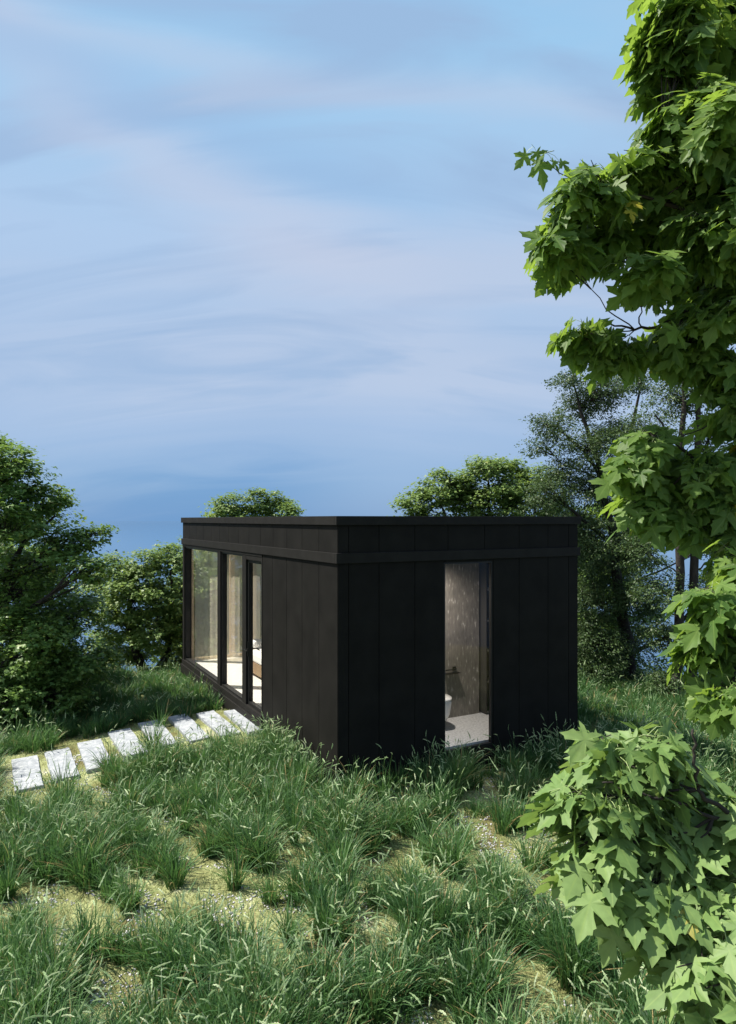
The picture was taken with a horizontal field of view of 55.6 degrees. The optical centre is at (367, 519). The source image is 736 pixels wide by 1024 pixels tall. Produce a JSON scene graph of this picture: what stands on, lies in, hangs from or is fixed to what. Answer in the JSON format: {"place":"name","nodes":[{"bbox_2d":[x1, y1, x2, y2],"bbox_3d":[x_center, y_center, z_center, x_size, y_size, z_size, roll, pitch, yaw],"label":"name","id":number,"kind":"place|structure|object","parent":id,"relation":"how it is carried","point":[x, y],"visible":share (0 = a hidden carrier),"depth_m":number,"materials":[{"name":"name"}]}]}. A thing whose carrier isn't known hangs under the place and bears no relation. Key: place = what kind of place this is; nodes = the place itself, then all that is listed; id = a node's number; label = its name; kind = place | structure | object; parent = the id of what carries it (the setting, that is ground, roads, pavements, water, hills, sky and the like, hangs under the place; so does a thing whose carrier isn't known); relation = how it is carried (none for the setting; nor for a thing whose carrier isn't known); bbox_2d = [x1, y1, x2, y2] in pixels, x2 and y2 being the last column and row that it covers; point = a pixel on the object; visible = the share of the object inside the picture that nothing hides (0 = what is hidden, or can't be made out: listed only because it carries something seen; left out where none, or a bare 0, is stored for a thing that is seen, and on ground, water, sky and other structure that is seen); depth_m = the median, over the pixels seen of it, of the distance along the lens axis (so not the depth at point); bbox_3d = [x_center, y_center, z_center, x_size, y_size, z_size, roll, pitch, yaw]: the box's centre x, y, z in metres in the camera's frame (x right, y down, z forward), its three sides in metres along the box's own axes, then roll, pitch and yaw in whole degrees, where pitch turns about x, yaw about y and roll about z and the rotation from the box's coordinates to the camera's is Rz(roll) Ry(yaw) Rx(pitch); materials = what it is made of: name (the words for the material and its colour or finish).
{"place":"outdoors","nodes":[
{"label":"outdoors","id":0,"kind":"place"},
{"bbox_2d":[253,639,260,677],"bbox_3d":[-1.655,2.816,14.034,1.240,0.659,1.740,0,0,-29],"label":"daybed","id":1,"kind":"object","parent":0,"point":[256,660],"visible":0.09,"depth_m":13.84,"materials":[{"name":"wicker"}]},
{"bbox_2d":[3,521,711,676],"bbox_3d":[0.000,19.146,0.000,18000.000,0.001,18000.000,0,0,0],"label":"water","id":2,"kind":"structure","parent":0,"point":[133,535],"depth_m":535.02,"materials":[{"name":"blue liquid"}]},
{"bbox_2d":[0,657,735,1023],"bbox_3d":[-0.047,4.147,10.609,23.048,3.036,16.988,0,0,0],"label":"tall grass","id":3,"kind":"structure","parent":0,"point":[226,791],"depth_m":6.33,"materials":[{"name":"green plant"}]},
{"bbox_2d":[0,679,735,1023],"bbox_3d":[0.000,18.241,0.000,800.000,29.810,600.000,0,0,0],"label":"ground","id":4,"kind":"structure","parent":0,"point":[190,897],"depth_m":6.43,"materials":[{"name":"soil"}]},
{"bbox_2d":[11,755,43,793],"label":"stepping slab","id":5,"kind":"structure","parent":4,"relation":"on","point":[21,767],"depth_m":9.79,"materials":[{"name":"concrete"}]},
{"bbox_2d":[0,457,97,677],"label":"broadleaf tree","id":6,"kind":"object","parent":4,"relation":"on","point":[71,525],"visible":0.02,"depth_m":20.22,"materials":[{"name":"green plant"}]},
{"bbox_2d":[44,748,79,782],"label":"stepping slab","id":7,"kind":"structure","parent":4,"relation":"on","point":[59,757],"depth_m":10.13,"materials":[{"name":"concrete"}]},
{"bbox_2d":[0,432,127,726],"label":"broadleaf tree","id":8,"kind":"object","parent":4,"relation":"on","point":[30,664],"visible":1,"depth_m":12.41,"materials":[{"name":"green plant"}]},
{"bbox_2d":[77,739,109,773],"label":"stepping slab","id":9,"kind":"structure","parent":4,"relation":"on","point":[90,745],"depth_m":10.47,"materials":[{"name":"concrete"}]},
{"bbox_2d":[108,728,147,759],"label":"stepping slab","id":10,"kind":"structure","parent":4,"relation":"on","point":[114,736],"depth_m":10.89,"materials":[{"name":"concrete"}]},
{"bbox_2d":[70,540,241,672],"bbox_3d":[-5.472,2.652,17.822,4.780,4.271,3.294,0,0,0],"label":"broadleaf tree","id":11,"kind":"object","parent":4,"relation":"on","point":[160,601],"visible":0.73,"depth_m":17.25,"materials":[{"name":"green plant"}]},
{"bbox_2d":[138,720,176,747],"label":"stepping slab","id":12,"kind":"structure","parent":4,"relation":"on","point":[165,731],"depth_m":11.22,"materials":[{"name":"concrete"}]},
{"bbox_2d":[126,562,238,670],"bbox_3d":[-6.248,5.325,26.927,6.091,8.299,3.640,0,0,0],"label":"broadleaf tree","id":13,"kind":"object","parent":4,"relation":"on","point":[178,576],"visible":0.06,"depth_m":26.74,"materials":[{"name":"green plant"}]},
{"bbox_2d":[168,714,207,742],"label":"stepping slab","id":14,"kind":"structure","parent":4,"relation":"on","point":[183,723],"depth_m":11.34,"materials":[{"name":"concrete"}]},
{"bbox_2d":[196,710,240,735],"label":"stepping slab","id":15,"kind":"structure","parent":4,"relation":"on","point":[204,718],"depth_m":11.51,"materials":[{"name":"stone"}]},
{"bbox_2d":[196,566,260,656],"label":"broadleaf tree","id":16,"kind":"object","parent":4,"relation":"on","point":[238,648],"visible":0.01,"depth_m":23.62,"materials":[{"name":"green plant"}]},
{"bbox_2d":[177,487,305,645],"bbox_3d":[-3.253,2.780,22.201,5.942,7.689,3.538,0,0,0],"label":"broadleaf tree","id":17,"kind":"object","parent":4,"relation":"on","point":[261,508],"visible":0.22,"depth_m":21.70,"materials":[{"name":"green plant"}]},
{"bbox_2d":[224,709,261,734],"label":"stepping slab","id":18,"kind":"structure","parent":4,"relation":"on","point":[236,718],"depth_m":11.48,"materials":[{"name":"stone"}]},
{"bbox_2d":[0,736,735,1023],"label":"stone chips","id":19,"kind":"object","parent":4,"relation":"on","point":[237,922],"visible":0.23,"depth_m":6.24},
{"bbox_2d":[180,516,580,789],"bbox_3d":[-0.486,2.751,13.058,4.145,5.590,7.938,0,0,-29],"label":"black cabin","id":20,"kind":"object","parent":4,"relation":"on","point":[369,631],"visible":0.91,"depth_m":9.83,"materials":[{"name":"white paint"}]},
{"bbox_2d":[185,547,216,681],"bbox_3d":[-3.397,1.847,14.343,0.095,2.506,2.568,0,0,-29],"label":"window","id":21,"kind":"structure","parent":20,"relation":"in","point":[187,549],"depth_m":15.43,"materials":[{"name":"black metal"}]},
{"bbox_2d":[191,549,232,660],"bbox_3d":[-3.530,1.869,15.769,0.938,2.553,0.080,0,0,-29],"label":"window","id":22,"kind":"structure","parent":20,"relation":"in","point":[230,654],"depth_m":15.92,"materials":[{"name":"glass"}]},
{"bbox_2d":[222,552,241,699],"bbox_3d":[-2.388,1.847,12.486,0.095,2.506,1.280,0,0,-29],"label":"window","id":23,"kind":"structure","parent":20,"relation":"in","point":[224,554],"depth_m":13.01,"materials":[{"name":"black metal"}]},
{"bbox_2d":[233,555,241,656],"bbox_3d":[-2.916,1.869,16.102,0.458,2.553,0.080,0,0,-29],"label":"window","id":24,"kind":"structure","parent":20,"relation":"in","point":[238,654],"depth_m":15.98,"materials":[{"name":"glass"}]},
{"bbox_2d":[244,560,260,712],"bbox_3d":[-1.816,1.884,11.411,0.237,2.428,0.751,0,0,-29],"label":"door","id":25,"kind":"structure","parent":20,"relation":"in","point":[250,562],"depth_m":11.70,"materials":[{"name":"black metal"}]},
{"bbox_2d":[253,563,253,638],"bbox_3d":[-2.203,1.869,16.490,1.158,2.553,0.080,0,0,-29],"label":"window","id":26,"kind":"structure","parent":20,"relation":"in","point":[253,563],"depth_m":16.20,"materials":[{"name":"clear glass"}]},
{"bbox_2d":[445,694,451,720],"bbox_3d":[1.056,2.862,10.613,0.388,0.368,0.536,0,0,-29],"label":"toilet","id":27,"kind":"object","parent":20,"relation":"attached to","point":[448,700],"visible":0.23,"depth_m":10.42,"materials":[{"name":"white ceramic"}]},
{"bbox_2d":[445,666,459,674],"bbox_3d":[1.328,2.384,11.014,0.260,0.095,0.090,0,0,-29],"label":"paper holder","id":28,"kind":"object","parent":20,"relation":"attached to","point":[453,669],"visible":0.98,"depth_m":11.00,"materials":[{"name":"black metal"}]},
{"bbox_2d":[444,561,491,752],"bbox_3d":[1.378,1.870,9.634,0.826,2.573,0.048,0,0,-29],"label":"window","id":29,"kind":"structure","parent":20,"relation":"in","point":[490,562],"depth_m":9.80,"materials":[{"name":"black metal"}]},
{"bbox_2d":[479,563,488,713],"bbox_3d":[2.117,1.861,11.467,0.610,2.530,0.230,0,0,-28],"label":"shelf unit","id":30,"kind":"object","parent":20,"relation":"on","point":[483,647],"visible":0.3,"depth_m":11.29,"materials":[{"name":"grey"}]},
{"bbox_2d":[387,453,643,662],"bbox_3d":[4.272,1.939,20.700,8.090,7.801,3.706,0,0,0],"label":"broadleaf tree","id":31,"kind":"object","parent":4,"relation":"on","point":[464,493],"visible":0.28,"depth_m":20.30,"materials":[{"name":"green plant"}]},
{"bbox_2d":[514,368,669,694],"bbox_3d":[5.114,0.320,15.650,3.895,8.228,2.691,0,0,0],"label":"leaved tree","id":32,"kind":"object","parent":4,"relation":"on","point":[626,649],"visible":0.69,"depth_m":15.35,"materials":[{"name":"green plant"}]},
{"bbox_2d":[514,0,735,740],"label":"maple tree","id":33,"kind":"object","parent":4,"relation":"on","point":[658,212],"visible":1,"depth_m":4.96,"materials":[{"name":"green plant"}]},
{"bbox_2d":[516,715,735,1023],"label":"young maple","id":34,"kind":"object","parent":4,"relation":"on","point":[644,871],"visible":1,"depth_m":2.97,"materials":[{"name":"green plant"}]},
{"bbox_2d":[578,495,709,678],"bbox_3d":[8.396,2.246,20.024,6.938,7.078,3.230,0,0,0],"label":"broadleaf tree","id":35,"kind":"object","parent":4,"relation":"on","point":[662,617],"visible":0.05,"depth_m":19.87,"materials":[{"name":"green plant"}]},
{"bbox_2d":[607,372,705,699],"bbox_3d":[6.010,0.210,14.121,2.404,7.226,1.790,0,0,-39],"label":"leaved tree","id":36,"kind":"object","parent":4,"relation":"on","point":[663,630],"visible":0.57,"depth_m":13.96,"materials":[{"name":"green plant"}]},
{"bbox_2d":[676,399,733,696],"bbox_3d":[7.487,0.151,14.164,2.838,7.442,2.173,0,0,0],"label":"leaved tree","id":37,"kind":"object","parent":4,"relation":"on","point":[694,569],"visible":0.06,"depth_m":13.98,"materials":[{"name":"green plant"}]},
{"bbox_2d":[0,0,735,520],"label":"sky","id":38,"kind":"structure","parent":0,"point":[273,245],"materials":[{"name":"blue"}]}
]}

